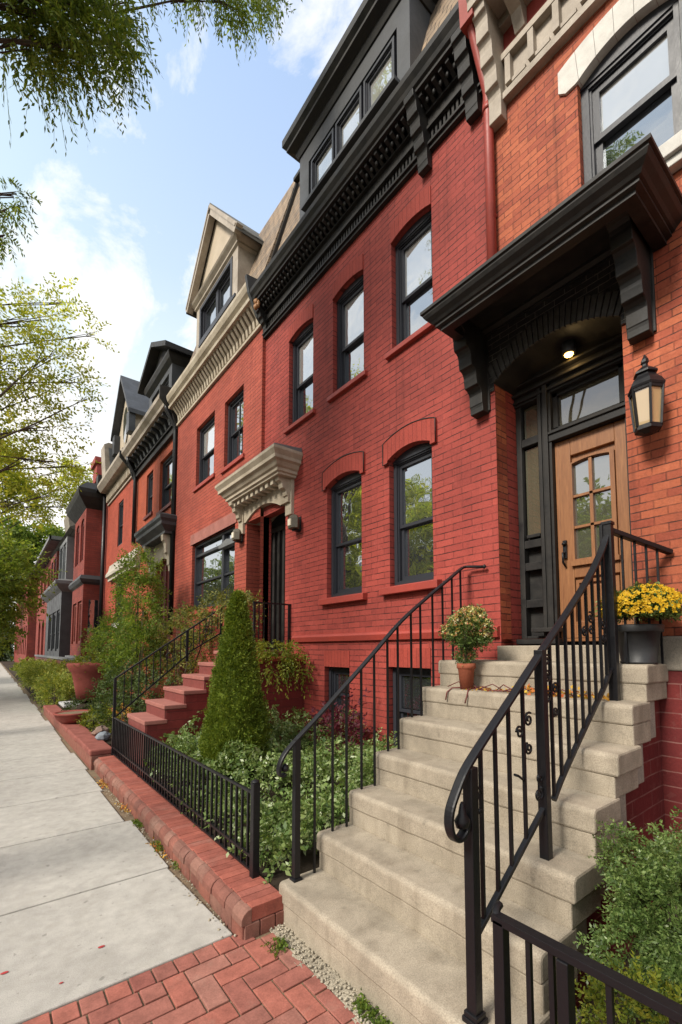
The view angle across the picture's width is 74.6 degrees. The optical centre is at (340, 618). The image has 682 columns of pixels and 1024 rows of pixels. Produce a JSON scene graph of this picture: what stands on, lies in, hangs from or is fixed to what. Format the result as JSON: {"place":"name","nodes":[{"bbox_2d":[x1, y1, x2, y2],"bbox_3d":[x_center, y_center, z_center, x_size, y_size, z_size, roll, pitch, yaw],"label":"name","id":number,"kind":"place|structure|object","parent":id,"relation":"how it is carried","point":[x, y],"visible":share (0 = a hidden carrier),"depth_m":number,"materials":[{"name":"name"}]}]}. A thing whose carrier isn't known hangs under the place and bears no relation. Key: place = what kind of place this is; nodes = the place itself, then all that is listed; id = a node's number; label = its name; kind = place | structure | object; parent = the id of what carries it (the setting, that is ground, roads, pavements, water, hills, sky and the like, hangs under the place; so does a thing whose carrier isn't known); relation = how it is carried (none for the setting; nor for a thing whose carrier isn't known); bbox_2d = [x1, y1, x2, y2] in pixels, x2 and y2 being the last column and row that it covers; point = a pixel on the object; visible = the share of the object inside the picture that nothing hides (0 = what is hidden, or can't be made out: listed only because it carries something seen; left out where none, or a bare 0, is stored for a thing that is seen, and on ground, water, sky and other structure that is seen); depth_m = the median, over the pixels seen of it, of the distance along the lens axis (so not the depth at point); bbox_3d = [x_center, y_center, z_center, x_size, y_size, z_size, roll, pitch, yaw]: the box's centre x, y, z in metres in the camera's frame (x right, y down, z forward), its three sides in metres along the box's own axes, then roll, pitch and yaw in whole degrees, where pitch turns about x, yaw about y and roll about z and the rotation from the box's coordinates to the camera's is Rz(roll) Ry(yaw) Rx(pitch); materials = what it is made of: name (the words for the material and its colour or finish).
{"place":"outdoors","nodes":[
{"label":"outdoors","id":0,"kind":"place"},
{"bbox_2d":[0,661,20,675],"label":"garden soil","id":1,"kind":"structure","parent":0,"point":[7,664],"depth_m":45.48,"materials":[{"name":"brown soil"}]},
{"bbox_2d":[14,574,37,662],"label":"row house","id":2,"kind":"structure","parent":1,"relation":"on","point":[26,649],"depth_m":42.38,"materials":[{"name":"red brick"}]},
{"bbox_2d":[59,701,81,707],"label":"stone slab","id":3,"kind":"structure","parent":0,"point":[62,704],"depth_m":11.13,"materials":[{"name":"white stone"}]},
{"bbox_2d":[14,676,145,761],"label":"garden soil","id":4,"kind":"structure","parent":0,"point":[79,707],"depth_m":10.42,"materials":[{"name":"brown soil"}]},
{"bbox_2d":[9,656,44,678],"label":"hedge","id":5,"kind":"object","parent":4,"relation":"on","point":[16,665],"visible":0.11,"depth_m":26.52,"materials":[{"name":"green plant"}]},
{"bbox_2d":[15,658,68,690],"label":"hedge","id":6,"kind":"object","parent":4,"relation":"on","point":[30,667],"visible":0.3,"depth_m":17.65,"materials":[{"name":"green plant"}]},
{"bbox_2d":[30,663,75,711],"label":"hedge","id":7,"kind":"object","parent":4,"relation":"on","point":[64,686],"visible":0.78,"depth_m":12.87,"materials":[{"name":"green plant"}]},
{"bbox_2d":[41,515,74,656],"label":"row house","id":8,"kind":"structure","parent":4,"relation":"on","point":[58,628],"depth_m":22.05,"materials":[{"name":"grey paint"}]},
{"bbox_2d":[48,615,51,650],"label":"window","id":9,"kind":"structure","parent":8,"relation":"in","point":[51,615],"depth_m":25.23,"materials":[{"name":"grey glass"}]},
{"bbox_2d":[52,612,55,650],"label":"window","id":10,"kind":"structure","parent":8,"relation":"in","point":[54,620],"depth_m":23.74,"materials":[{"name":"grey glass"}]},
{"bbox_2d":[56,610,59,650],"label":"window","id":11,"kind":"structure","parent":8,"relation":"in","point":[59,610],"depth_m":22.25,"materials":[{"name":"grey glass"}]},
{"bbox_2d":[60,549,62,578],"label":"window","id":12,"kind":"structure","parent":8,"relation":"in","point":[62,549],"depth_m":23.89,"materials":[{"name":"grey paint"}]},
{"bbox_2d":[63,545,65,578],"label":"window","id":13,"kind":"structure","parent":8,"relation":"in","point":[65,545],"depth_m":22.86,"materials":[{"name":"grey paint"}]},
{"bbox_2d":[34,655,85,684],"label":"garden wall","id":14,"kind":"structure","parent":4,"relation":"on","point":[46,657],"depth_m":20.33,"materials":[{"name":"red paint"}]},
{"bbox_2d":[61,693,93,710],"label":"border plant","id":15,"kind":"object","parent":4,"relation":"on","point":[77,701],"visible":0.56,"depth_m":10.04,"materials":[{"name":"green plant"}]},
{"bbox_2d":[65,456,108,661],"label":"row house","id":16,"kind":"structure","parent":4,"relation":"on","point":[87,508],"depth_m":17.60,"materials":[{"name":"red brick"}]},
{"bbox_2d":[73,604,75,643],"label":"window","id":17,"kind":"structure","parent":16,"relation":"in","point":[75,604],"depth_m":19.25,"materials":[{"name":"glass"}]},
{"bbox_2d":[77,526,79,564],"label":"window","id":18,"kind":"structure","parent":16,"relation":"in","point":[79,526],"depth_m":19.40,"materials":[{"name":"red paint"}]},
{"bbox_2d":[78,601,81,643],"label":"window","id":19,"kind":"structure","parent":16,"relation":"in","point":[79,623],"depth_m":18.22,"materials":[{"name":"glass"}]},
{"bbox_2d":[81,521,83,560],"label":"window","id":20,"kind":"structure","parent":16,"relation":"in","point":[83,521],"depth_m":18.39,"materials":[{"name":"red paint"}]},
{"bbox_2d":[59,651,119,699],"bbox_3d":[-5.925,1.317,10.735,1.454,1.170,1.434,3,-5,-38],"label":"clay planter","id":21,"kind":"object","parent":4,"relation":"on","point":[82,672],"visible":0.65,"depth_m":10.28,"materials":[{"name":"red ceramic"}]},
{"bbox_2d":[73,702,126,732],"bbox_3d":[-4.367,1.837,8.199,1.596,0.745,0.705,-3,-5,41],"label":"lime groundling","id":22,"kind":"object","parent":4,"relation":"on","point":[92,717],"visible":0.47,"depth_m":8.19,"materials":[{"name":"green plant"}]},
{"bbox_2d":[73,542,171,712],"bbox_3d":[-4.873,0.302,10.056,1.613,3.717,3.997,3,-5,-38],"label":"climbing shrub","id":23,"kind":"object","parent":4,"relation":"on","point":[133,646],"visible":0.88,"depth_m":9.24,"materials":[{"name":"green plant"}]},
{"bbox_2d":[112,703,132,721],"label":"marigold plant","id":24,"kind":"object","parent":4,"relation":"on","point":[123,712],"visible":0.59,"depth_m":7.32,"materials":[{"name":"green plant"}]},
{"bbox_2d":[97,375,149,691],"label":"row house","id":25,"kind":"structure","parent":4,"relation":"on","point":[115,484],"depth_m":15.88,"materials":[{"name":"red brick"}]},
{"bbox_2d":[118,500,123,545],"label":"window","id":26,"kind":"structure","parent":25,"relation":"in","point":[121,504],"depth_m":15.87,"materials":[{"name":"black glass"}]},
{"bbox_2d":[82,656,174,736],"bbox_3d":[-3.959,1.382,8.084,1.127,1.421,3.217,3,-5,-38],"label":"holly shrub","id":27,"kind":"object","parent":4,"relation":"on","point":[109,694],"visible":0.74,"depth_m":7.73,"materials":[{"name":"green plant"}]},
{"bbox_2d":[119,340,193,699],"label":"row house","id":28,"kind":"structure","parent":4,"relation":"on","point":[148,453],"depth_m":11.89,"materials":[{"name":"red brick"}]},
{"bbox_2d":[143,472,152,520],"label":"window","id":29,"kind":"structure","parent":28,"relation":"in","point":[150,485],"depth_m":13.02,"materials":[{"name":"black glass"}]},
{"bbox_2d":[158,560,169,658],"bbox_3d":[-4.453,-0.259,11.353,0.080,2.600,1.500,3,-5,-38],"label":"front door","id":30,"kind":"structure","parent":28,"relation":"in","point":[164,573],"depth_m":11.32,"materials":[{"name":"red paint"}]},
{"bbox_2d":[156,453,172,515],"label":"window","id":31,"kind":"structure","parent":28,"relation":"in","point":[167,465],"depth_m":11.89,"materials":[{"name":"black glass"}]},
{"bbox_2d":[143,586,228,685],"bbox_3d":[-2.924,0.750,8.448,1.041,2.495,3.118,3,-5,-38],"label":"viburnum shrub","id":32,"kind":"object","parent":4,"relation":"on","point":[192,665],"visible":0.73,"depth_m":8.18,"materials":[{"name":"green plant"}]},
{"bbox_2d":[0,663,231,1023],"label":"sidewalk","id":33,"kind":"structure","parent":0,"point":[85,873],"depth_m":3.09,"materials":[{"name":"concrete"}]},
{"bbox_2d":[94,777,171,866],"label":"leaf litter","id":34,"kind":"object","parent":33,"relation":"on","point":[121,807],"visible":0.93,"depth_m":4.64,"materials":[{"name":"brown plant"}]},
{"bbox_2d":[0,662,233,934],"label":"dirt base","id":35,"kind":"object","parent":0,"point":[124,816],"depth_m":4.68,"materials":[{"name":"brown soil"}]},
{"bbox_2d":[43,705,110,769],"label":"brick curb","id":36,"kind":"structure","parent":35,"relation":"on","point":[86,745],"depth_m":7.27,"materials":[{"name":"red brick"}]},
{"bbox_2d":[53,710,90,723],"bbox_3d":[-5.275,1.944,8.836,0.694,0.210,0.694,3,-5,-38],"label":"clay bowl","id":37,"kind":"object","parent":36,"relation":"on","point":[66,717],"visible":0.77,"depth_m":8.61,"materials":[{"name":"red ceramic"}]},
{"bbox_2d":[91,725,108,735],"bbox_3d":[-3.975,1.844,7.381,0.267,0.174,0.256,3,-5,-38],"label":"rock","id":38,"kind":"object","parent":36,"relation":"on","point":[97,730],"visible":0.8,"depth_m":7.32,"materials":[{"name":"beige stone"}]},
{"bbox_2d":[95,731,110,740],"bbox_3d":[-3.748,1.840,7.051,0.221,0.143,0.217,3,-5,-38],"label":"rock","id":39,"kind":"object","parent":36,"relation":"on","point":[103,735],"visible":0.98,"depth_m":6.99,"materials":[{"name":"grey stone"}]},
{"bbox_2d":[94,755,283,939],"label":"brick curb","id":40,"kind":"structure","parent":35,"relation":"on","point":[240,901],"depth_m":3.24,"materials":[{"name":"red brick"}]},
{"bbox_2d":[112,717,259,878],"bbox_3d":[-1.891,1.509,4.661,0.057,0.630,4.340,3,-5,-38],"label":"garden fence","id":41,"kind":"object","parent":40,"relation":"on","point":[136,743],"visible":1,"depth_m":3.82,"materials":[{"name":"black metal"}]},
{"bbox_2d":[49,932,352,1023],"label":"paving sand","id":42,"kind":"structure","parent":35,"relation":"on","point":[256,938],"depth_m":2.17,"materials":[{"name":"sand"}]},
{"bbox_2d":[22,933,361,1023],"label":"brick paving","id":43,"kind":"structure","parent":42,"relation":"on","point":[125,1006],"depth_m":2.15,"materials":[{"name":"red brick"}]},
{"bbox_2d":[270,924,386,1023],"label":"gravel","id":44,"kind":"structure","parent":42,"relation":"on","point":[333,977],"depth_m":2.29,"materials":[{"name":"beige gravel"}]},
{"bbox_2d":[103,790,392,1023],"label":"pebbles","id":45,"kind":"object","parent":44,"relation":"on","point":[297,951],"visible":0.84,"depth_m":2.41,"materials":[{"name":"beige gravel"}]},
{"bbox_2d":[131,818,392,1023],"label":"weeds","id":46,"kind":"object","parent":35,"relation":"on","point":[362,1004],"visible":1,"depth_m":2.09,"materials":[{"name":"green plant"}]},
{"bbox_2d":[0,0,362,648],"label":"sky","id":47,"kind":"structure","parent":0,"point":[124,216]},
{"bbox_2d":[125,737,353,890],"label":"garden soil","id":48,"kind":"structure","parent":0,"point":[306,865],"depth_m":3.45,"materials":[{"name":"brown soil"}]},
{"bbox_2d":[111,605,228,755],"bbox_3d":[-2.494,0.848,6.903,1.786,2.251,0.222,3,-5,-38],"label":"stair railing","id":49,"kind":"object","parent":48,"relation":"on","point":[156,681],"visible":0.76,"depth_m":6.84,"materials":[{"name":"black metal"}]},
{"bbox_2d":[127,651,284,779],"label":"front steps","id":50,"kind":"structure","parent":48,"relation":"on","point":[175,708],"depth_m":5.60,"materials":[{"name":"red paint"}]},
{"bbox_2d":[166,181,302,685],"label":"row house","id":51,"kind":"structure","parent":48,"relation":"on","point":[233,473],"depth_m":8.50,"materials":[{"name":"red brick"}]},
{"bbox_2d":[192,415,214,492],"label":"window","id":52,"kind":"structure","parent":51,"relation":"in","point":[206,457],"depth_m":9.53,"materials":[{"name":"glass"}]},
{"bbox_2d":[203,290,216,334],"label":"window","id":53,"kind":"structure","parent":51,"relation":"in","point":[210,312],"depth_m":9.70,"materials":[{"name":"grey paint"}]},
{"bbox_2d":[190,513,236,614],"bbox_3d":[-2.490,-0.990,8.783,0.210,1.740,2.360,3,-5,-38],"label":"window","id":54,"kind":"structure","parent":51,"relation":"in","point":[214,556],"depth_m":8.88,"materials":[{"name":"glass"}]},
{"bbox_2d":[217,269,229,314],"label":"window","id":55,"kind":"structure","parent":51,"relation":"in","point":[223,291],"depth_m":9.14,"materials":[{"name":"grey paint"}]},
{"bbox_2d":[220,389,244,473],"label":"window","id":56,"kind":"structure","parent":51,"relation":"in","point":[235,454],"depth_m":8.41,"materials":[{"name":"black glass"}]},
{"bbox_2d":[231,528,242,542],"bbox_3d":[-1.766,-1.422,7.661,0.196,0.235,0.178,0,-4,0],"label":"wall sconce","id":57,"kind":"object","parent":51,"relation":"attached to","point":[236,536],"depth_m":7.59,"materials":[{"name":"black metal"}]},
{"bbox_2d":[270,512,285,650],"bbox_3d":[-0.917,-0.701,7.317,0.110,2.480,1.170,3,-5,-38],"label":"front door","id":58,"kind":"structure","parent":51,"relation":"in","point":[278,526],"depth_m":7.44,"materials":[{"name":"black paint"}]},
{"bbox_2d":[195,589,273,779],"bbox_3d":[-1.117,0.725,4.789,0.843,2.121,0.859,3,-5,-38],"label":"conical evergreen","id":59,"kind":"object","parent":48,"relation":"on","point":[236,710],"visible":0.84,"depth_m":4.63,"materials":[{"name":"green plant"}]},
{"bbox_2d":[142,704,391,884],"bbox_3d":[-0.588,1.466,4.621,2.139,0.984,3.259,3,-5,-38],"label":"ground cover","id":60,"kind":"object","parent":48,"relation":"on","point":[279,839],"visible":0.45,"depth_m":4.05,"materials":[{"name":"green plant"}]},
{"bbox_2d":[256,657,304,738],"bbox_3d":[-1.049,1.187,5.906,1.070,1.355,0.445,3,-5,-38],"label":"brick planter","id":61,"kind":"object","parent":48,"relation":"on","point":[296,698],"visible":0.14,"depth_m":5.89,"materials":[{"name":"red paint"}]},
{"bbox_2d":[254,639,314,699],"bbox_3d":[-0.879,0.653,5.866,1.085,0.802,0.939,3,-5,-38],"label":"trailing plant","id":62,"kind":"object","parent":61,"relation":"in","point":[261,646],"visible":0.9,"depth_m":5.81,"materials":[{"name":"green plant"}]},
{"bbox_2d":[298,688,385,755],"bbox_3d":[-0.028,1.173,4.891,0.741,0.858,1.364,3,-5,-38],"label":"red leaf shrub","id":63,"kind":"object","parent":48,"relation":"on","point":[337,724],"visible":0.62,"depth_m":4.77,"materials":[{"name":"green plant"}]},
{"bbox_2d":[335,727,396,818],"bbox_3d":[0.304,1.353,3.904,0.732,0.729,1.149,-1,-4,13],"label":"round shrub","id":64,"kind":"object","parent":48,"relation":"on","point":[367,761],"visible":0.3,"depth_m":3.77,"materials":[{"name":"green plant"}]},
{"bbox_2d":[250,0,529,748],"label":"row house","id":65,"kind":"structure","parent":48,"relation":"on","point":[380,245],"depth_m":5.10,"materials":[{"name":"red brick"}]},
{"bbox_2d":[253,601,290,650],"bbox_3d":[-0.952,0.118,6.271,0.620,0.680,0.030,3,-5,-38],"label":"landing railing","id":66,"kind":"object","parent":65,"relation":"attached to","point":[254,615],"visible":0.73,"depth_m":6.23,"materials":[{"name":"black metal"}]},
{"bbox_2d":[288,514,300,531],"bbox_3d":[-0.653,-1.354,6.327,0.196,0.235,0.178,0,-4,0],"label":"wall sconce","id":67,"kind":"object","parent":65,"relation":"attached to","point":[294,522],"depth_m":6.26,"materials":[{"name":"black metal"}]},
{"bbox_2d":[283,304,315,434],"bbox_3d":[-0.544,-3.645,6.581,0.220,1.680,0.790,3,-5,-38],"label":"window","id":68,"kind":"structure","parent":65,"relation":"in","point":[303,409],"depth_m":6.69,"materials":[{"name":"glass"}]},
{"bbox_2d":[311,127,334,190],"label":"window","id":69,"kind":"structure","parent":65,"relation":"in","point":[325,155],"depth_m":6.38,"materials":[{"name":"glass"}]},
{"bbox_2d":[324,651,349,716],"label":"window","id":70,"kind":"structure","parent":65,"relation":"in","point":[338,662],"depth_m":5.66,"materials":[{"name":"grey paint"}]},
{"bbox_2d":[318,451,367,605],"bbox_3d":[0.069,-1.107,5.598,0.245,1.840,0.890,3,-5,-38],"label":"window","id":71,"kind":"structure","parent":65,"relation":"in","point":[346,495],"depth_m":5.69,"materials":[{"name":"glass"}]},
{"bbox_2d":[327,254,367,402],"bbox_3d":[0.131,-3.685,5.719,0.220,1.640,0.760,3,-5,-38],"label":"window","id":72,"kind":"structure","parent":65,"relation":"in","point":[350,306],"depth_m":5.80,"materials":[{"name":"glass"}]},
{"bbox_2d":[335,85,362,156],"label":"window","id":73,"kind":"structure","parent":65,"relation":"in","point":[352,115],"depth_m":5.92,"materials":[{"name":"glass"}]},
{"bbox_2d":[363,36,396,116],"bbox_3d":[0.487,-6.462,5.432,0.100,0.618,0.543,3,-5,-38],"label":"window","id":74,"kind":"structure","parent":65,"relation":"in","point":[384,68],"depth_m":5.44,"materials":[{"name":"glass"}]},
{"bbox_2d":[385,186,433,360],"bbox_3d":[0.800,-3.725,4.865,0.220,1.600,0.730,3,-5,-38],"label":"window","id":75,"kind":"structure","parent":65,"relation":"in","point":[414,286],"depth_m":4.94,"materials":[{"name":"glass"}]},
{"bbox_2d":[389,648,430,746],"bbox_3d":[0.758,0.867,4.632,0.178,1.124,0.608,3,-5,-38],"label":"window","id":76,"kind":"structure","parent":65,"relation":"in","point":[404,653],"depth_m":4.71,"materials":[{"name":"grey paint"}]},
{"bbox_2d":[379,417,441,595],"bbox_3d":[0.759,-1.159,4.717,0.245,1.780,0.810,3,-5,-38],"label":"window","id":77,"kind":"structure","parent":65,"relation":"in","point":[413,495],"depth_m":4.78,"materials":[{"name":"grey paint"}]},
{"bbox_2d":[420,0,681,847],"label":"row house","id":78,"kind":"structure","parent":0,"point":[582,109],"depth_m":3.47,"materials":[{"name":"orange brick"}]},
{"bbox_2d":[562,339,575,357],"bbox_3d":[1.850,-2.184,3.640,0.102,0.104,0.104,3,-5,-38],"label":"ceiling light","id":79,"kind":"object","parent":78,"relation":"attached to","point":[568,348],"visible":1,"depth_m":3.61,"materials":[{"name":"white"}]},
{"bbox_2d":[555,418,633,641],"bbox_3d":[2.008,-0.672,3.580,0.133,1.700,0.547,3,-5,-38],"label":"front door","id":80,"kind":"structure","parent":78,"relation":"in","point":[591,466],"depth_m":3.61,"materials":[{"name":"brown wood"}]},
{"bbox_2d":[580,0,681,183],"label":"window","id":81,"kind":"structure","parent":78,"relation":"in","point":[632,93],"depth_m":3.26,"materials":[{"name":"clear glass"}]},
{"bbox_2d":[627,355,665,435],"bbox_3d":[1.974,-1.440,2.901,0.264,0.531,0.198,7,-8,-62],"label":"wall lantern","id":82,"kind":"object","parent":78,"relation":"attached to","point":[646,393],"depth_m":2.83,"materials":[{"name":"black metal"}]},
{"bbox_2d":[577,949,665,1023],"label":"garden soil","id":83,"kind":"structure","parent":0,"point":[626,964],"depth_m":2.00,"materials":[{"name":"brown soil"}]},
{"bbox_2d":[491,901,681,1023],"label":"garden fence","id":84,"kind":"object","parent":83,"relation":"on","point":[561,971],"visible":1,"depth_m":1.36,"materials":[{"name":"black metal"}]},
{"bbox_2d":[573,805,681,1023],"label":"boxwood shrub","id":85,"kind":"object","parent":83,"relation":"on","point":[656,930],"visible":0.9,"depth_m":1.71,"materials":[{"name":"green plant"}]},
{"bbox_2d":[575,950,681,1023],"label":"lime shrub","id":86,"kind":"object","parent":83,"relation":"on","point":[601,1005],"visible":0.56,"depth_m":1.47,"materials":[{"name":"green plant"}]},
{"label":"verge soil","id":87,"kind":"structure","parent":0,"visible":0},
{"bbox_2d":[0,509,64,602],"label":"tree","id":88,"kind":"object","parent":87,"relation":"on","point":[23,533],"visible":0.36,"depth_m":50.63,"materials":[{"name":"green plant"}]},
{"bbox_2d":[0,526,66,660],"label":"leafy tree","id":89,"kind":"object","parent":87,"relation":"on","point":[15,585],"visible":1,"depth_m":15.36,"materials":[{"name":"green plant"}]},
{"bbox_2d":[0,432,92,532],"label":"leafy tree","id":90,"kind":"object","parent":87,"relation":"on","point":[67,496],"visible":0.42,"depth_m":25.02,"materials":[{"name":"green plant"}]},
{"bbox_2d":[0,272,119,539],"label":"golden tree","id":91,"kind":"object","parent":87,"relation":"on","point":[25,381],"visible":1,"depth_m":10.12,"materials":[{"name":"green plant"}]},
{"bbox_2d":[0,0,302,268],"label":"honey locust","id":92,"kind":"object","parent":87,"relation":"on","point":[57,41],"visible":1,"depth_m":4.36,"materials":[{"name":"green plant"}]},
{"bbox_3d":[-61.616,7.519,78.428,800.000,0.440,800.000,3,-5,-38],"label":"ground","id":93,"kind":"structure","parent":0,"visible":0},
{"bbox_2d":[0,609,15,660],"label":"tree","id":94,"kind":"object","parent":93,"relation":"on","point":[7,655],"visible":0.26,"depth_m":62.92,"materials":[{"name":"green plant"}]},
{"bbox_2d":[29,535,62,657],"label":"row house","id":95,"kind":"structure","parent":93,"relation":"on","point":[51,544],"depth_m":35.56,"materials":[{"name":"red paint"}]},
{"bbox_2d":[279,645,667,1023],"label":"front steps","id":96,"kind":"structure","parent":93,"relation":"on","point":[374,908],"depth_m":2.44,"materials":[{"name":"concrete"}]},
{"bbox_2d":[276,564,486,882],"bbox_3d":[0.433,0.566,3.311,1.957,2.182,0.228,3,-5,-38],"label":"stair railing","id":97,"kind":"object","parent":96,"relation":"on","point":[295,745],"visible":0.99,"depth_m":3.11,"materials":[{"name":"black metal"}]},
{"bbox_2d":[437,603,496,688],"bbox_3d":[0.974,0.208,3.436,0.396,0.660,0.445,-3,-5,38],"label":"potted topiary","id":98,"kind":"object","parent":96,"relation":"on","point":[470,619],"visible":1,"depth_m":3.40,"materials":[{"name":"plant"}]},
{"bbox_2d":[445,681,608,703],"bbox_3d":[1.234,0.519,3.115,0.273,0.182,1.193,4,-5,-42],"label":"flower garland","id":99,"kind":"object","parent":96,"relation":"on","point":[531,691],"visible":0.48,"depth_m":3.13,"materials":[{"name":"brown plant"}]},
{"bbox_2d":[444,520,672,1023],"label":"stair railing","id":100,"kind":"object","parent":96,"relation":"on","point":[469,821],"visible":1,"depth_m":2.11,"materials":[{"name":"black metal"}]},
{"bbox_2d":[595,579,681,663],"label":"potted mums","id":101,"kind":"object","parent":96,"relation":"on","point":[657,601],"visible":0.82,"depth_m":2.67,"materials":[{"name":"yellow plant"}]},
{"bbox_3d":[-1.567,0.318,6.704,0.292,0.320,0.300,3,-5,-38],"label":"clay pot","id":102,"kind":"object","parent":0,"visible":0},
{"bbox_2d":[209,585,265,634],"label":"trailing plant","id":103,"kind":"object","parent":102,"relation":"in","point":[248,597],"visible":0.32,"depth_m":6.55,"materials":[{"name":"green plant"}]}
]}

